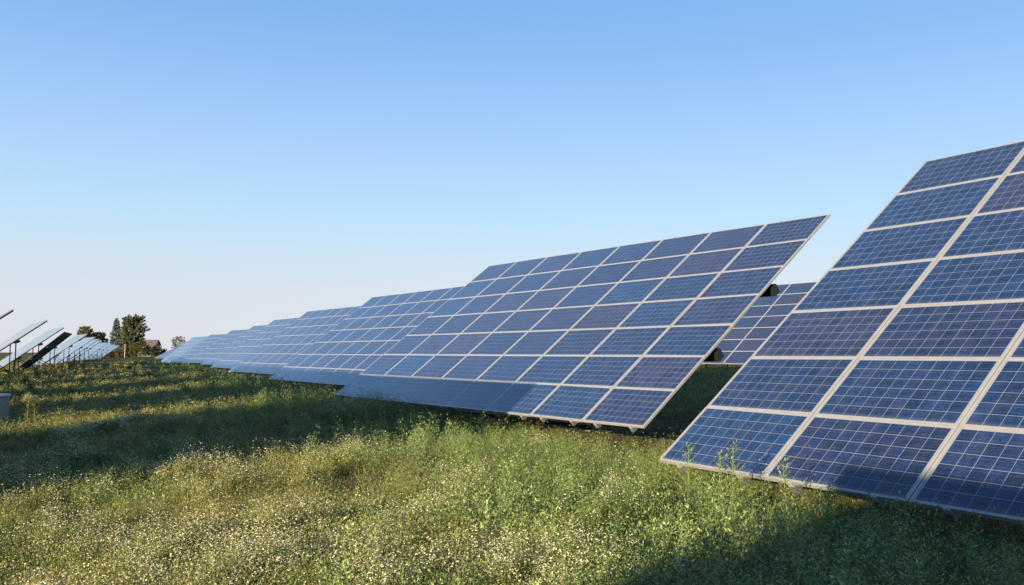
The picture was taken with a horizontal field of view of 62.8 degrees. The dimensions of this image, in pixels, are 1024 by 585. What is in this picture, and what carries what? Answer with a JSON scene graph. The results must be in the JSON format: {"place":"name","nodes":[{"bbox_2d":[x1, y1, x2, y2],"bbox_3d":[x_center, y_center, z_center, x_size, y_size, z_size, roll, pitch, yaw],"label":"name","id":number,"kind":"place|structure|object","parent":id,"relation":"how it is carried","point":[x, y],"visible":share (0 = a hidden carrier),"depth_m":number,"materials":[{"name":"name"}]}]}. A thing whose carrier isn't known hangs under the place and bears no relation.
{"place":"outdoors","nodes":[
{"label":"outdoors","id":0,"kind":"place"},
{"bbox_2d":[0,352,1023,584],"bbox_3d":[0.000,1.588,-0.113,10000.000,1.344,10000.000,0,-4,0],"label":"ground","id":1,"kind":"structure","parent":0,"point":[671,424],"depth_m":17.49,"materials":[{"name":"green plant"}]},
{"bbox_2d":[0,393,10,424],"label":"utility cabinet","id":2,"kind":"object","parent":1,"relation":"on","point":[4,404],"visible":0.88,"depth_m":24.88,"materials":[{"name":"metal"}]},
{"bbox_2d":[0,309,13,318],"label":"solar array","id":3,"kind":"object","parent":1,"relation":"on","point":[3,315],"visible":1,"depth_m":49.52,"materials":[{"name":"glass"}]},
{"bbox_2d":[0,320,47,378],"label":"solar array","id":4,"kind":"object","parent":1,"relation":"on","point":[14,338],"visible":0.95,"depth_m":67.40,"materials":[{"name":"glass"}]},
{"bbox_2d":[22,395,32,418],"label":"tall weed","id":5,"kind":"object","parent":1,"relation":"on","point":[28,409],"visible":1,"depth_m":22.86,"materials":[{"name":"green plant"}]},
{"bbox_2d":[0,327,63,373],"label":"solar array","id":6,"kind":"object","parent":1,"relation":"on","point":[32,344],"visible":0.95,"depth_m":84.88,"materials":[{"name":"glass"}]},
{"bbox_2d":[31,396,39,416],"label":"tall weed","id":7,"kind":"object","parent":1,"relation":"on","point":[34,414],"visible":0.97,"depth_m":23.80,"materials":[{"name":"green plant"}]},
{"bbox_2d":[16,332,71,369],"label":"solar array","id":8,"kind":"object","parent":1,"relation":"on","point":[53,344],"visible":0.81,"depth_m":103.88,"materials":[{"name":"glass"}]},
{"bbox_2d":[33,334,86,367],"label":"solar array","id":9,"kind":"object","parent":1,"relation":"on","point":[70,342],"visible":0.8,"depth_m":119.45,"materials":[{"name":"glass"}]},
{"bbox_2d":[47,337,94,364],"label":"solar array","id":10,"kind":"object","parent":1,"relation":"on","point":[75,347],"visible":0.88,"depth_m":138.55,"materials":[{"name":"glass"}]},
{"bbox_2d":[59,339,98,363],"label":"solar array","id":11,"kind":"object","parent":1,"relation":"on","point":[84,347],"visible":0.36,"depth_m":155.37,"materials":[{"name":"glass"}]},
{"bbox_2d":[66,340,101,361],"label":"solar array","id":12,"kind":"object","parent":1,"relation":"on","point":[91,346],"visible":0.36,"depth_m":172.77,"materials":[{"name":"glass"}]},
{"bbox_2d":[76,325,93,340],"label":"broadleaf tree","id":13,"kind":"object","parent":1,"relation":"on","point":[83,330],"visible":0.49,"depth_m":329.12,"materials":[{"name":"green plant"}]},
{"bbox_2d":[75,343,107,360],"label":"solar array","id":14,"kind":"object","parent":1,"relation":"on","point":[96,347],"visible":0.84,"depth_m":205.31,"materials":[{"name":"glass"}]},
{"bbox_2d":[88,331,108,342],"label":"broadleaf tree","id":15,"kind":"object","parent":1,"relation":"on","point":[100,336],"visible":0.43,"depth_m":333.31,"materials":[{"name":"green plant"}]},
{"bbox_2d":[86,344,110,358],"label":"solar array","id":16,"kind":"object","parent":1,"relation":"on","point":[101,349],"visible":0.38,"depth_m":226.09,"materials":[{"name":"glass"}]},
{"bbox_2d":[92,345,114,358],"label":"solar array","id":17,"kind":"object","parent":1,"relation":"on","point":[106,349],"visible":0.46,"depth_m":247.88,"materials":[{"name":"glass"}]},
{"bbox_2d":[100,346,118,357],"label":"solar array","id":18,"kind":"object","parent":1,"relation":"on","point":[109,351],"visible":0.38,"depth_m":270.08,"materials":[{"name":"glass"}]},
{"bbox_2d":[105,350,116,357],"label":"bush","id":19,"kind":"object","parent":1,"relation":"on","point":[111,354],"visible":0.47,"depth_m":306.44,"materials":[{"name":"green plant"}]},
{"bbox_2d":[109,318,123,357],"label":"spruce tree","id":20,"kind":"object","parent":1,"relation":"on","point":[113,340],"visible":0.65,"depth_m":309.25,"materials":[{"name":"green plant"}]},
{"bbox_2d":[113,348,127,356],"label":"bush","id":21,"kind":"object","parent":1,"relation":"on","point":[121,351],"visible":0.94,"depth_m":300.26,"materials":[{"name":"green plant"}]},
{"bbox_2d":[127,348,137,356],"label":"bush","id":22,"kind":"object","parent":1,"relation":"on","point":[131,353],"visible":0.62,"depth_m":299.43,"materials":[{"name":"green plant"}]},
{"bbox_2d":[117,314,149,356],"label":"cedar tree","id":23,"kind":"object","parent":1,"relation":"on","point":[134,326],"visible":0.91,"depth_m":303.95,"materials":[{"name":"green plant"}]},
{"bbox_2d":[132,342,148,356],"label":"bush","id":24,"kind":"object","parent":1,"relation":"on","point":[140,346],"visible":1,"depth_m":297.49,"materials":[{"name":"green plant"}]},
{"bbox_2d":[135,340,161,356],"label":"house","id":25,"kind":"structure","parent":1,"relation":"on","point":[153,342],"depth_m":332.90,"materials":[{"name":"brown paint"}]},
{"bbox_2d":[142,345,162,356],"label":"bush","id":26,"kind":"object","parent":1,"relation":"on","point":[158,351],"visible":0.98,"depth_m":299.95,"materials":[{"name":"green plant"}]},
{"bbox_2d":[154,343,184,358],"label":"solar array","id":27,"kind":"object","parent":1,"relation":"on","point":[164,355],"visible":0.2,"depth_m":165.09,"materials":[{"name":"glass"}]},
{"bbox_2d":[171,336,185,348],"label":"broadleaf tree","id":28,"kind":"object","parent":1,"relation":"on","point":[178,341],"visible":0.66,"depth_m":328.94,"materials":[{"name":"green plant"}]},
{"bbox_2d":[161,336,207,362],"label":"solar array","id":29,"kind":"object","parent":1,"relation":"on","point":[184,348],"visible":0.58,"depth_m":140.00,"materials":[{"name":"glass"}]},
{"bbox_2d":[172,334,225,363],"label":"solar array","id":30,"kind":"object","parent":1,"relation":"on","point":[197,349],"visible":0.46,"depth_m":123.13,"materials":[{"name":"glass"}]},
{"bbox_2d":[201,424,219,457],"bbox_3d":[-4.765,2.461,13.301,0.330,0.744,0.280,2,-5,-26],"label":"tall weed","id":31,"kind":"object","parent":1,"relation":"on","point":[210,441],"visible":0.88,"depth_m":13.29,"materials":[{"name":"green plant"}]},
{"bbox_2d":[187,329,248,365],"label":"solar array","id":32,"kind":"object","parent":1,"relation":"on","point":[217,346],"visible":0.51,"depth_m":105.41,"materials":[{"name":"glass"}]},
{"bbox_2d":[212,425,228,456],"bbox_3d":[-4.625,2.468,13.428,0.322,0.703,0.279,-2,-5,30],"label":"tall weed","id":33,"kind":"object","parent":1,"relation":"on","point":[220,434],"visible":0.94,"depth_m":13.43,"materials":[{"name":"green plant"}]},
{"bbox_2d":[201,325,266,365],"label":"solar array","id":34,"kind":"object","parent":1,"relation":"on","point":[231,346],"visible":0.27,"depth_m":89.75,"materials":[{"name":"glass"}]},
{"bbox_2d":[211,318,297,369],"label":"solar array","id":35,"kind":"object","parent":1,"relation":"on","point":[251,345],"visible":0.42,"depth_m":72.48,"materials":[{"name":"glass"}]},
{"bbox_2d":[228,306,360,375],"bbox_3d":[-13.342,3.352,53.828,5.665,4.967,13.350,3,-5,-35],"label":"solar array","id":36,"kind":"object","parent":1,"relation":"on","point":[287,345],"visible":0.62,"depth_m":55.13,"materials":[{"name":"glass"}]},
{"bbox_2d":[269,286,463,387],"bbox_3d":[-5.952,2.211,37.868,5.666,4.935,13.351,3,-5,-35],"label":"solar array","id":37,"kind":"object","parent":1,"relation":"on","point":[359,340],"visible":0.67,"depth_m":38.86,"materials":[{"name":"glass"}]},
{"bbox_2d":[360,402,374,439],"bbox_3d":[-2.809,2.550,16.366,0.381,0.847,0.376,0,-4,0],"label":"tall weed","id":38,"kind":"object","parent":1,"relation":"on","point":[366,421],"visible":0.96,"depth_m":16.33,"materials":[{"name":"green plant"}]},
{"bbox_2d":[376,406,387,440],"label":"tall weed","id":39,"kind":"object","parent":1,"relation":"on","point":[380,419],"visible":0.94,"depth_m":16.16,"materials":[{"name":"green plant"}]},
{"bbox_2d":[0,358,1023,584],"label":"leafy weeds","id":40,"kind":"object","parent":1,"relation":"on","point":[267,412],"visible":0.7,"depth_m":8.61,"materials":[{"name":"green plant"}]},
{"bbox_2d":[0,365,1023,584],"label":"white wildflowers","id":41,"kind":"object","parent":1,"relation":"on","point":[292,545],"visible":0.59,"depth_m":7.30,"materials":[{"name":"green plant"}]},
{"bbox_2d":[336,214,830,431],"bbox_3d":[0.760,1.066,21.820,5.701,5.050,13.353,3,-5,-35],"label":"solar array","id":42,"kind":"object","parent":1,"relation":"on","point":[631,336],"visible":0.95,"depth_m":19.68,"materials":[{"name":"glass"}]},
{"bbox_2d":[671,441,705,513],"bbox_3d":[1.766,1.911,8.452,0.346,0.825,0.345,-4,-6,44],"label":"tall weed","id":43,"kind":"object","parent":1,"relation":"on","point":[687,472],"visible":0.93,"depth_m":8.47,"materials":[{"name":"green plant"}]},
{"bbox_2d":[702,450,732,527],"bbox_3d":[2.005,1.913,8.220,0.329,0.794,0.268,-1,-4,16],"label":"tall weed","id":44,"kind":"object","parent":1,"relation":"on","point":[717,465],"visible":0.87,"depth_m":8.21,"materials":[{"name":"green plant"}]},
{"bbox_2d":[708,439,758,526],"bbox_3d":[2.160,1.878,8.232,0.399,0.868,0.365,2,-5,-26],"label":"tall weed","id":45,"kind":"object","parent":1,"relation":"on","point":[732,479],"visible":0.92,"depth_m":8.22,"materials":[{"name":"green plant"}]},
{"bbox_2d":[701,282,816,369],"bbox_3d":[12.918,1.887,43.906,5.665,4.969,13.351,3,-5,-35],"label":"solar array","id":46,"kind":"object","parent":1,"relation":"on","point":[753,329],"visible":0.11,"depth_m":43.80,"materials":[{"name":"glass"}]},
{"bbox_2d":[770,456,806,539],"bbox_3d":[2.558,1.897,7.762,0.297,0.777,0.292,-3,-5,37],"label":"tall weed","id":47,"kind":"object","parent":1,"relation":"on","point":[784,472],"visible":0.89,"depth_m":7.78,"materials":[{"name":"green plant"}]},
{"bbox_2d":[814,482,842,544],"bbox_3d":[2.828,1.976,7.468,0.268,0.591,0.254,-2,-5,30],"label":"tall weed","id":48,"kind":"object","parent":1,"relation":"on","point":[830,502],"visible":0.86,"depth_m":7.46,"materials":[{"name":"green plant"}]},
{"bbox_2d":[659,140,1023,523],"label":"solar array","id":49,"kind":"object","parent":1,"relation":"on","point":[889,351],"visible":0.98,"depth_m":9.48,"materials":[{"name":"glass"}]},
{"bbox_2d":[0,0,1023,351],"label":"sky","id":50,"kind":"structure","parent":0,"point":[196,168],"materials":[{"name":"blue"}]}
]}

